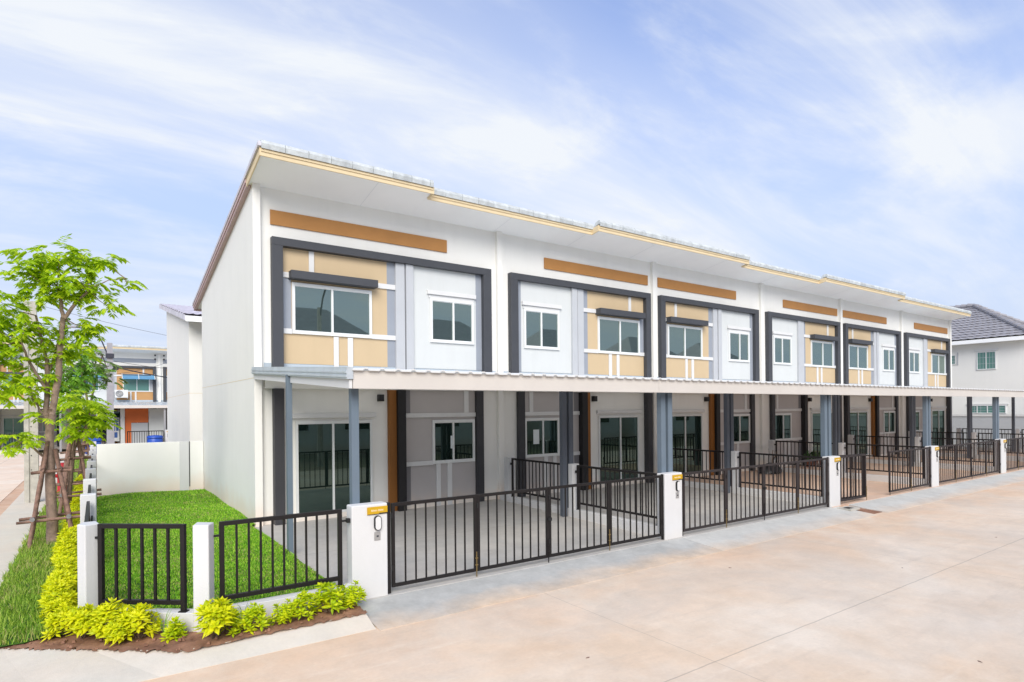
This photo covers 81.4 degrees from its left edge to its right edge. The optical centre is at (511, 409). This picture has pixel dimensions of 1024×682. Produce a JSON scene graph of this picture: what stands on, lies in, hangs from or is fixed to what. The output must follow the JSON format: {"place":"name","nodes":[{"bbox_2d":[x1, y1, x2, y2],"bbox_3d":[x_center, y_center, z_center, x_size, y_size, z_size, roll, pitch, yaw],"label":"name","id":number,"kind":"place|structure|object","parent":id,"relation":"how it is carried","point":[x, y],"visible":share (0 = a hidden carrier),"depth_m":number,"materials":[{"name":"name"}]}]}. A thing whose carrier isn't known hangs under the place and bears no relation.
{"place":"outdoors","nodes":[
{"label":"outdoors","id":0,"kind":"place"},
{"bbox_2d":[0,454,41,501],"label":"side street","id":1,"kind":"structure","parent":0,"point":[11,474],"depth_m":25.88,"materials":[{"name":"concrete"}]},
{"bbox_2d":[0,465,40,514],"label":"gutter","id":2,"kind":"object","parent":1,"relation":"on","point":[9,499],"visible":0.33,"depth_m":18.48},
{"bbox_2d":[0,457,64,582],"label":"pavement","id":3,"kind":"structure","parent":0,"point":[12,535],"depth_m":12.93,"materials":[{"name":"concrete"}]},
{"bbox_2d":[23,301,38,502],"bbox_3d":[-13.408,-0.167,16.592,0.320,5.700,0.240,-1,0,-35],"label":"utility pole","id":4,"kind":"object","parent":3,"relation":"on","point":[31,459],"visible":0.42,"depth_m":16.52,"materials":[{"name":"concrete"}]},
{"bbox_2d":[0,455,87,646],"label":"verge","id":5,"kind":"structure","parent":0,"point":[16,638],"depth_m":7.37,"materials":[{"name":"plant"}]},
{"bbox_2d":[16,441,79,548],"bbox_3d":[-8.599,1.614,11.127,1.003,2.065,0.911,-1,0,-35],"label":"tree support","id":6,"kind":"object","parent":5,"relation":"on","point":[67,514],"visible":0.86,"depth_m":11.03,"materials":[{"name":"brown wood"}]},
{"bbox_2d":[37,579,72,608],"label":"shrub","id":7,"kind":"object","parent":5,"relation":"on","point":[54,587],"visible":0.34,"depth_m":7.22,"materials":[{"name":"yellow plant"}]},
{"bbox_2d":[37,587,77,620],"bbox_3d":[-5.370,2.313,7.096,0.488,0.393,0.384,-1,0,-34],"label":"shrub","id":8,"kind":"object","parent":5,"relation":"on","point":[73,595],"visible":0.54,"depth_m":7.05,"materials":[{"name":"yellow plant"}]},
{"bbox_2d":[39,597,76,624],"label":"shrub","id":9,"kind":"object","parent":5,"relation":"on","point":[53,605],"visible":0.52,"depth_m":6.83,"materials":[{"name":"yellow plant"}]},
{"bbox_2d":[45,569,77,599],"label":"shrub","id":10,"kind":"object","parent":5,"relation":"on","point":[69,575],"visible":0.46,"depth_m":7.68,"materials":[{"name":"yellow plant"}]},
{"bbox_2d":[48,535,76,562],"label":"shrub","id":11,"kind":"object","parent":5,"relation":"on","point":[68,539],"visible":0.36,"depth_m":9.71,"materials":[{"name":"yellow plant"}]},
{"bbox_2d":[50,541,76,565],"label":"shrub","id":12,"kind":"object","parent":5,"relation":"on","point":[64,546],"visible":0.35,"depth_m":9.22,"materials":[{"name":"yellow plant"}]},
{"bbox_2d":[52,558,77,574],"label":"shrub","id":13,"kind":"object","parent":5,"relation":"on","point":[70,564],"visible":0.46,"depth_m":8.35,"materials":[{"name":"yellow plant"}]},
{"bbox_2d":[0,233,147,544],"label":"street tree","id":14,"kind":"object","parent":5,"relation":"on","point":[44,280],"visible":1,"depth_m":11.09,"materials":[{"name":"green plant"}]},
{"bbox_2d":[36,349,118,490],"bbox_3d":[-12.135,0.399,16.582,2.029,4.354,1.567,-1,0,-35],"label":"street tree","id":15,"kind":"object","parent":5,"relation":"on","point":[75,382],"visible":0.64,"depth_m":16.50,"materials":[{"name":"green plant"}]},
{"bbox_2d":[57,436,101,512],"bbox_3d":[-10.442,1.631,14.256,1.004,2.065,0.912,-1,0,-35],"label":"tree support","id":16,"kind":"object","parent":5,"relation":"on","point":[81,457],"visible":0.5,"depth_m":14.15,"materials":[{"name":"brown wood"}]},
{"bbox_2d":[50,389,123,502],"bbox_3d":[-10.199,1.025,14.276,1.429,3.061,1.357,-1,0,16],"label":"street tree","id":17,"kind":"object","parent":5,"relation":"on","point":[80,416],"visible":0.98,"depth_m":14.08,"materials":[{"name":"green plant"}]},
{"bbox_2d":[62,346,127,476],"bbox_3d":[-14.530,0.204,20.615,2.174,4.789,1.502,-1,0,-35],"label":"street tree","id":18,"kind":"object","parent":5,"relation":"on","point":[108,375],"visible":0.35,"depth_m":20.59,"materials":[{"name":"green plant"}]},
{"bbox_2d":[27,449,155,649],"bbox_3d":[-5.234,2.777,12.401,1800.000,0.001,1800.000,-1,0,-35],"label":"ground","id":19,"kind":"structure","parent":0,"point":[63,450],"depth_m":43.12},
{"bbox_2d":[0,342,64,449],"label":"townhouse","id":20,"kind":"structure","parent":19,"relation":"on","point":[10,423],"depth_m":42.34,"materials":[{"name":"paint"}]},
{"bbox_2d":[3,417,23,445],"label":"sliding door","id":21,"kind":"structure","parent":20,"relation":"in","point":[11,425],"depth_m":42.19,"materials":[{"name":"glass"}]},
{"bbox_2d":[0,401,167,451],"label":"carport","id":22,"kind":"object","parent":19,"relation":"on","point":[121,404],"visible":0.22,"depth_m":42.11,"materials":[{"name":"metal"}]},
{"bbox_2d":[98,411,119,440],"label":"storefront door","id":23,"kind":"structure","parent":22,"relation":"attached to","point":[116,431],"depth_m":43.08,"materials":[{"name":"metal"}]},
{"bbox_2d":[80,441,96,522],"bbox_3d":[-11.712,2.053,16.603,0.200,1.430,23.700,-1,0,-35],"label":"side fence","id":24,"kind":"object","parent":19,"relation":"on","point":[88,504],"visible":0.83,"depth_m":11.06,"materials":[{"name":"concrete"}]},
{"bbox_2d":[67,325,117,443],"bbox_3d":[-23.129,-0.926,32.825,2.400,7.300,0.340,-1,0,-35],"label":"utility pole","id":25,"kind":"object","parent":19,"relation":"on","point":[109,355],"visible":0.52,"depth_m":33.21,"materials":[{"name":"concrete"}]},
{"bbox_2d":[64,343,160,448],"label":"townhouse","id":26,"kind":"structure","parent":19,"relation":"on","point":[142,390],"depth_m":46.19,"materials":[{"name":"paint"}]},
{"bbox_2d":[123,379,149,391],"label":"window","id":27,"kind":"structure","parent":26,"relation":"in","point":[133,385],"depth_m":46.48,"materials":[{"name":"glass"}]},
{"bbox_2d":[120,408,163,442],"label":"garage front","id":28,"kind":"structure","parent":19,"relation":"on","point":[133,419],"depth_m":43.52,"materials":[{"name":"paint"}]},
{"bbox_2d":[131,423,147,442],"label":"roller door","id":29,"kind":"structure","parent":28,"relation":"in","point":[134,426],"depth_m":43.51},
{"bbox_2d":[97,441,203,496],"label":"garden wall","id":30,"kind":"structure","parent":19,"relation":"on","point":[124,468],"depth_m":17.26,"materials":[{"name":"paint"}]},
{"bbox_2d":[158,347,166,429],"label":"townhouse","id":31,"kind":"structure","parent":19,"relation":"on","point":[162,386],"depth_m":47.42,"materials":[{"name":"paint"}]},
{"bbox_2d":[159,304,202,441],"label":"house","id":32,"kind":"structure","parent":19,"relation":"on","point":[184,377],"depth_m":21.99,"materials":[{"name":"painted plaster"},{"name":"glass"},{"name":"roof tile"}]},
{"bbox_2d":[192,140,518,526],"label":"townhouse","id":33,"kind":"structure","parent":19,"relation":"on","point":[319,260],"depth_m":13.73,"materials":[{"name":"paint"}]},
{"bbox_2d":[292,282,371,338],"bbox_3d":[-3.978,-2.190,13.257,1.785,1.100,0.047,-1,0,-35],"label":"window","id":34,"kind":"structure","parent":33,"relation":"in","point":[323,310],"depth_m":13.22,"materials":[{"name":"glass"}]},
{"bbox_2d":[295,420,372,512],"bbox_3d":[-3.938,1.280,13.285,1.720,2.070,0.047,-1,0,-35],"label":"sliding door","id":35,"kind":"structure","parent":33,"relation":"in","point":[322,447],"depth_m":13.20,"materials":[{"name":"glass"}]},
{"bbox_2d":[430,298,473,344],"bbox_3d":[-1.500,-2.213,14.979,1.240,1.090,0.047,-1,0,-35],"label":"window","id":36,"kind":"structure","parent":33,"relation":"in","point":[451,321],"depth_m":14.97,"materials":[{"name":"glass"}]},
{"bbox_2d":[432,419,474,463],"bbox_3d":[-1.459,0.792,14.996,1.210,1.080,0.047,-1,0,-35],"label":"window","id":37,"kind":"structure","parent":33,"relation":"in","point":[462,432],"depth_m":14.97,"materials":[{"name":"metal"}]},
{"bbox_2d":[495,207,683,498],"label":"townhouse","id":38,"kind":"structure","parent":19,"relation":"on","point":[573,296],"depth_m":17.21,"materials":[{"name":"paint"}]},
{"bbox_2d":[523,308,559,349],"bbox_3d":[0.836,-2.235,16.611,1.240,1.090,0.047,-1,0,-35],"label":"window","id":39,"kind":"structure","parent":38,"relation":"in","point":[541,328],"depth_m":16.59,"materials":[{"name":"metal"}]},
{"bbox_2d":[525,418,559,457],"bbox_3d":[0.844,0.770,16.605,1.210,1.080,0.047,-1,0,-35],"label":"window","id":40,"kind":"structure","parent":38,"relation":"in","point":[549,436],"depth_m":16.60,"materials":[{"name":"glass"}]},
{"bbox_2d":[597,316,639,355],"bbox_3d":[3.307,-2.258,18.344,1.785,1.100,0.047,-1,0,-35],"label":"window","id":41,"kind":"structure","parent":38,"relation":"in","point":[614,335],"depth_m":18.33,"materials":[{"name":"glass"}]},
{"bbox_2d":[598,415,639,480],"bbox_3d":[3.310,1.212,18.346,1.720,2.070,0.047,-1,0,-35],"label":"sliding door","id":42,"kind":"structure","parent":38,"relation":"in","point":[618,435],"depth_m":18.34,"materials":[{"name":"glass"}]},
{"bbox_2d":[650,240,784,477],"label":"townhouse","id":43,"kind":"structure","parent":19,"relation":"on","point":[704,311],"depth_m":20.65,"materials":[{"name":"paint"}]},
{"bbox_2d":[667,324,702,359],"bbox_3d":[5.860,-2.282,20.127,1.785,1.100,0.047,-1,0,-35],"label":"window","id":44,"kind":"structure","parent":43,"relation":"in","point":[686,342],"depth_m":20.09,"materials":[{"name":"glass"}]},
{"bbox_2d":[672,414,702,471],"bbox_3d":[5.900,1.188,20.156,1.720,2.070,0.047,-1,0,-35],"label":"sliding door","id":45,"kind":"structure","parent":43,"relation":"in","point":[687,429],"depth_m":20.21,"materials":[{"name":"glass"}]},
{"bbox_2d":[728,331,749,361],"bbox_3d":[8.338,-2.305,21.850,1.240,1.090,0.047,-1,0,-35],"label":"window","id":46,"kind":"structure","parent":43,"relation":"in","point":[738,342],"depth_m":21.84,"materials":[{"name":"metal"}]},
{"bbox_2d":[734,414,749,443],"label":"window","id":47,"kind":"structure","parent":43,"relation":"in","point":[741,422],"depth_m":21.94,"materials":[{"name":"glass"}]},
{"bbox_2d":[759,268,869,466],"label":"townhouse","id":48,"kind":"structure","parent":19,"relation":"on","point":[799,333],"depth_m":24.00,"materials":[{"name":"paint"}]},
{"bbox_2d":[773,336,791,364],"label":"window","id":49,"kind":"structure","parent":48,"relation":"in","point":[782,346],"depth_m":23.45,"materials":[{"name":"metal"}]},
{"bbox_2d":[775,413,791,440],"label":"window","id":50,"kind":"structure","parent":48,"relation":"in","point":[783,421],"depth_m":23.48,"materials":[{"name":"metal"}]},
{"bbox_2d":[810,340,833,367],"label":"window","id":51,"kind":"structure","parent":48,"relation":"in","point":[822,355],"depth_m":25.20,"materials":[{"name":"metal"}]},
{"bbox_2d":[811,412,832,458],"bbox_3d":[13.148,1.120,25.217,1.720,2.070,0.047,-1,0,-35],"label":"sliding door","id":52,"kind":"structure","parent":48,"relation":"in","point":[815,416],"depth_m":24.96,"materials":[{"name":"glass"}]},
{"bbox_2d":[838,284,922,457],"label":"townhouse","id":53,"kind":"structure","parent":19,"relation":"on","point":[870,331],"depth_m":27.63,"materials":[{"name":"paint"}]},
{"bbox_2d":[849,344,867,369],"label":"window","id":54,"kind":"structure","parent":53,"relation":"in","point":[858,354],"depth_m":26.97,"materials":[{"name":"glass"}]},
{"bbox_2d":[850,411,867,454],"bbox_3d":[15.739,1.096,27.026,1.720,2.070,0.047,-1,0,-35],"label":"sliding door","id":55,"kind":"structure","parent":53,"relation":"in","point":[858,419],"depth_m":27.14,"materials":[{"name":"glass"}]},
{"bbox_2d":[882,348,894,371],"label":"window","id":56,"kind":"structure","parent":53,"relation":"in","point":[888,355],"depth_m":28.72,"materials":[{"name":"metal"}]},
{"bbox_2d":[883,411,895,433],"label":"window","id":57,"kind":"structure","parent":53,"relation":"in","point":[888,416],"depth_m":28.70,"materials":[{"name":"glass"}]},
{"bbox_2d":[899,300,971,453],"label":"townhouse","id":58,"kind":"structure","parent":19,"relation":"on","point":[926,342],"depth_m":31.15,"materials":[{"name":"paint"}]},
{"bbox_2d":[909,351,919,372],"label":"window","id":59,"kind":"structure","parent":58,"relation":"in","point":[914,357],"depth_m":30.32,"materials":[{"name":"glass"}]},
{"bbox_2d":[931,409,944,445],"bbox_3d":[22.986,1.028,32.087,1.720,2.070,0.047,-1,0,-35],"label":"sliding door","id":60,"kind":"structure","parent":58,"relation":"in","point":[937,416],"depth_m":32.10,"materials":[{"name":"glass"}]},
{"bbox_2d":[931,353,945,374],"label":"window","id":61,"kind":"structure","parent":58,"relation":"in","point":[937,360],"depth_m":32.07,"materials":[{"name":"glass"}]},
{"bbox_2d":[952,414,1023,447],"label":"boundary wall","id":62,"kind":"structure","parent":19,"relation":"on","point":[982,422],"depth_m":34.62,"materials":[{"name":"paint"}]},
{"bbox_2d":[953,428,1023,451],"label":"divider fence","id":63,"kind":"object","parent":19,"relation":"on","point":[960,435],"visible":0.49,"depth_m":31.89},
{"bbox_2d":[0,605,366,652],"bbox_3d":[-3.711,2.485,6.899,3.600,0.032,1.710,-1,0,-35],"label":"soil","id":64,"kind":"structure","parent":0,"point":[188,644],"depth_m":6.41,"materials":[{"name":"soil"}]},
{"bbox_2d":[40,605,75,642],"bbox_3d":[-4.933,2.326,6.561,0.429,0.331,0.371,-1,0,-37],"label":"shrub","id":65,"kind":"object","parent":64,"relation":"on","point":[56,623],"visible":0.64,"depth_m":6.46,"materials":[{"name":"yellow plant"}]},
{"bbox_2d":[63,603,97,638],"bbox_3d":[-4.666,2.305,6.492,0.399,0.397,0.507,-1,0,-42],"label":"shrub","id":66,"kind":"object","parent":64,"relation":"on","point":[80,616],"visible":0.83,"depth_m":6.37,"materials":[{"name":"yellow plant"}]},
{"bbox_2d":[86,597,135,645],"bbox_3d":[-4.340,2.263,6.462,0.474,0.446,0.517,-1,0,28],"label":"shrub","id":67,"kind":"object","parent":64,"relation":"on","point":[103,614],"visible":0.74,"depth_m":6.36,"materials":[{"name":"yellow plant"}]},
{"bbox_2d":[105,617,130,643],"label":"shrub","id":68,"kind":"object","parent":64,"relation":"on","point":[116,633],"visible":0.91,"depth_m":6.25,"materials":[{"name":"yellow plant"}]},
{"bbox_2d":[111,602,162,645],"bbox_3d":[-4.052,2.293,6.447,0.496,0.383,0.430,-1,0,-27],"label":"shrub","id":69,"kind":"object","parent":64,"relation":"on","point":[138,613],"visible":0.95,"depth_m":6.40,"materials":[{"name":"yellow plant"}]},
{"bbox_2d":[159,615,188,643],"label":"shrub","id":70,"kind":"object","parent":64,"relation":"on","point":[174,629],"visible":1,"depth_m":6.46,"materials":[{"name":"green plant"}]},
{"bbox_2d":[77,509,350,631],"bbox_3d":[-3.432,1.990,7.028,3.034,1.400,0.730,-1,0,-17],"label":"corner fence","id":71,"kind":"object","parent":64,"relation":"on","point":[91,558],"visible":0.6,"depth_m":6.76,"materials":[{"name":"metal"}]},
{"bbox_2d":[192,596,240,638],"bbox_3d":[-3.198,2.257,6.459,0.476,0.473,0.604,-1,0,-15],"label":"shrub","id":72,"kind":"object","parent":64,"relation":"on","point":[219,611],"visible":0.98,"depth_m":6.34,"materials":[{"name":"yellow plant"}]},
{"bbox_2d":[216,607,242,637],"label":"shrub","id":73,"kind":"object","parent":64,"relation":"on","point":[233,629],"visible":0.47,"depth_m":6.57,"materials":[{"name":"green plant"}]},
{"bbox_2d":[235,602,269,634],"bbox_3d":[-2.893,2.326,6.691,0.420,0.304,0.385,-1,0,21],"label":"shrub","id":74,"kind":"object","parent":64,"relation":"on","point":[257,614],"visible":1,"depth_m":6.62,"materials":[{"name":"green plant"}]},
{"bbox_2d":[267,598,297,624],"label":"shrub","id":75,"kind":"object","parent":64,"relation":"on","point":[282,615],"visible":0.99,"depth_m":6.82,"materials":[{"name":"green plant"}]},
{"bbox_2d":[287,590,317,622],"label":"shrub","id":76,"kind":"object","parent":64,"relation":"on","point":[300,603],"visible":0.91,"depth_m":6.99,"materials":[{"name":"green plant"}]},
{"bbox_2d":[309,582,348,614],"bbox_3d":[-2.244,2.280,7.240,0.540,0.390,0.494,-1,0,9],"label":"shrub","id":77,"kind":"object","parent":64,"relation":"on","point":[327,596],"visible":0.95,"depth_m":7.17,"materials":[{"name":"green plant"}]},
{"bbox_2d":[334,580,366,608],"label":"shrub","id":78,"kind":"object","parent":64,"relation":"on","point":[350,598],"visible":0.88,"depth_m":7.35,"materials":[{"name":"green plant"}]},
{"bbox_2d":[0,613,375,681],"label":"pavement","id":79,"kind":"structure","parent":0,"point":[37,665],"depth_m":6.06,"materials":[{"name":"concrete"}]},
{"bbox_2d":[97,488,335,608],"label":"lawn","id":80,"kind":"structure","parent":0,"point":[233,555],"depth_m":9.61,"materials":[{"name":"plant"}]},
{"bbox_2d":[252,499,666,616],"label":"driveway","id":81,"kind":"structure","parent":0,"point":[399,545],"depth_m":10.98,"materials":[{"name":"concrete"}]},
{"bbox_2d":[347,501,387,598],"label":"gate pillar","id":82,"kind":"structure","parent":81,"relation":"on","point":[367,563],"depth_m":7.80,"materials":[{"name":"concrete"}]},
{"bbox_2d":[386,474,663,593],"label":"folding gate","id":83,"kind":"structure","parent":81,"relation":"on","point":[392,583],"depth_m":9.27,"materials":[{"name":"black metal"}]},
{"bbox_2d":[251,367,1023,554],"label":"carport","id":84,"kind":"object","parent":81,"relation":"on","point":[354,380],"visible":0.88,"depth_m":11.35,"materials":[{"name":"metal"}]},
{"bbox_2d":[0,0,1023,346],"label":"sky","id":85,"kind":"structure","parent":0,"point":[880,143],"materials":[{"name":"blue"}]},
{"bbox_2d":[357,538,721,630],"bbox_3d":[0.859,2.581,9.132,6.450,0.238,0.900,-1,0,-35],"label":"apron","id":86,"kind":"object","parent":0,"point":[394,611],"visible":0.59,"depth_m":8.58,"materials":[{"name":"concrete"}]},
{"bbox_2d":[141,481,1023,681],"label":"road","id":87,"kind":"structure","parent":0,"point":[852,601],"depth_m":7.05,"materials":[{"name":"concrete"}]},
{"bbox_2d":[523,482,831,539],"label":"driveway","id":88,"kind":"structure","parent":0,"point":[722,526],"depth_m":14.51,"materials":[{"name":"concrete"}]},
{"bbox_2d":[500,457,657,537],"bbox_3d":[1.293,1.956,13.525,0.200,1.480,5.360,-1,0,-35],"label":"divider fence","id":89,"kind":"object","parent":88,"relation":"on","point":[509,473],"visible":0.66,"depth_m":13.21,"materials":[{"name":"metal"}]},
{"bbox_2d":[657,472,681,540],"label":"gate pillar","id":90,"kind":"structure","parent":88,"relation":"on","point":[672,481],"depth_m":11.24,"materials":[{"name":"concrete"}]},
{"bbox_2d":[681,457,828,535],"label":"folding gate","id":91,"kind":"structure","parent":88,"relation":"on","point":[725,481],"depth_m":12.84,"materials":[{"name":"black metal"}]},
{"bbox_2d":[683,506,875,550],"bbox_3d":[5.926,2.534,12.670,5.890,0.238,0.900,-1,0,-35],"label":"apron","id":92,"kind":"object","parent":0,"point":[739,536],"visible":0.71,"depth_m":12.31,"materials":[{"name":"concrete"}]},
{"bbox_2d":[685,470,933,507],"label":"driveway","id":93,"kind":"structure","parent":0,"point":[876,490],"depth_m":18.10,"materials":[{"name":"concrete"}]},
{"bbox_2d":[655,448,822,505],"bbox_3d":[6.212,1.910,16.960,0.200,1.480,5.360,-1,0,-35],"label":"divider fence","id":94,"kind":"object","parent":93,"relation":"on","point":[735,458],"visible":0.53,"depth_m":16.52,"materials":[{"name":"metal"}]},
{"bbox_2d":[822,456,840,506],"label":"gate pillar","id":95,"kind":"structure","parent":93,"relation":"on","point":[834,481],"depth_m":14.66,"materials":[{"name":"concrete"}]},
{"bbox_2d":[835,446,930,504],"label":"folding gate","id":96,"kind":"structure","parent":93,"relation":"on","point":[852,468],"depth_m":16.45,"materials":[{"name":"black metal"}]},
{"bbox_2d":[785,461,1002,486],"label":"driveway","id":97,"kind":"structure","parent":0,"point":[878,466],"depth_m":21.39,"materials":[{"name":"concrete"}]},
{"bbox_2d":[768,440,924,484],"bbox_3d":[11.131,1.864,20.395,0.200,1.480,5.360,-1,0,-35],"label":"divider fence","id":98,"kind":"object","parent":97,"relation":"on","point":[842,448],"visible":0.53,"depth_m":19.85,"materials":[{"name":"metal"}]},
{"bbox_2d":[925,445,938,486],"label":"gate pillar","id":99,"kind":"structure","parent":97,"relation":"on","point":[934,466],"depth_m":18.10,"materials":[{"name":"concrete"}]},
{"bbox_2d":[939,439,1000,482],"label":"folding gate","id":100,"kind":"structure","parent":97,"relation":"on","point":[956,478],"depth_m":19.84,"materials":[{"name":"black metal"}]},
{"bbox_2d":[849,486,974,512],"bbox_3d":[11.046,2.486,16.246,5.600,0.238,0.900,-1,0,-35],"label":"apron","id":101,"kind":"object","parent":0,"point":[905,500],"visible":0.71,"depth_m":15.97,"materials":[{"name":"concrete"}]},
{"bbox_2d":[866,454,1023,473],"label":"driveway","id":102,"kind":"structure","parent":0,"point":[1007,471],"depth_m":25.67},
{"bbox_2d":[848,435,994,472],"bbox_3d":[16.050,1.818,23.830,0.200,1.480,5.360,-1,0,-35],"label":"divider fence","id":103,"kind":"object","parent":102,"relation":"on","point":[852,440],"visible":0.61,"depth_m":23.64,"materials":[{"name":"metal"}]},
{"bbox_2d":[995,439,1006,472],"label":"gate pillar","id":104,"kind":"structure","parent":102,"relation":"on","point":[1003,446],"depth_m":21.53,"materials":[{"name":"concrete"}]},
{"bbox_2d":[1006,437,1023,469],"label":"folding gate","id":105,"kind":"structure","parent":102,"relation":"on","point":[1017,443],"depth_m":22.43,"materials":[{"name":"black metal"}]},
{"bbox_2d":[940,470,1023,491],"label":"apron","id":106,"kind":"object","parent":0,"point":[986,483],"visible":0.5,"depth_m":19.35,"materials":[{"name":"concrete"}]},
{"bbox_2d":[941,448,1022,455],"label":"driveway","id":107,"kind":"structure","parent":0,"point":[977,452],"depth_m":30.21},
{"bbox_2d":[905,431,1023,461],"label":"divider fence","id":108,"kind":"object","parent":107,"relation":"on","point":[973,435],"visible":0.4,"depth_m":27.08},
{"bbox_2d":[951,303,1023,413],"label":"detached house","id":109,"kind":"structure","parent":0,"point":[987,348],"depth_m":35.43,"materials":[{"name":"paint"}]},
{"bbox_2d":[976,351,995,369],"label":"window","id":110,"kind":"structure","parent":109,"relation":"in","point":[986,360],"depth_m":35.26,"materials":[{"name":"glass"}]},
{"bbox_2d":[972,405,1005,412],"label":"window","id":111,"kind":"structure","parent":109,"relation":"in","point":[975,408],"depth_m":35.33,"materials":[{"name":"glass"}]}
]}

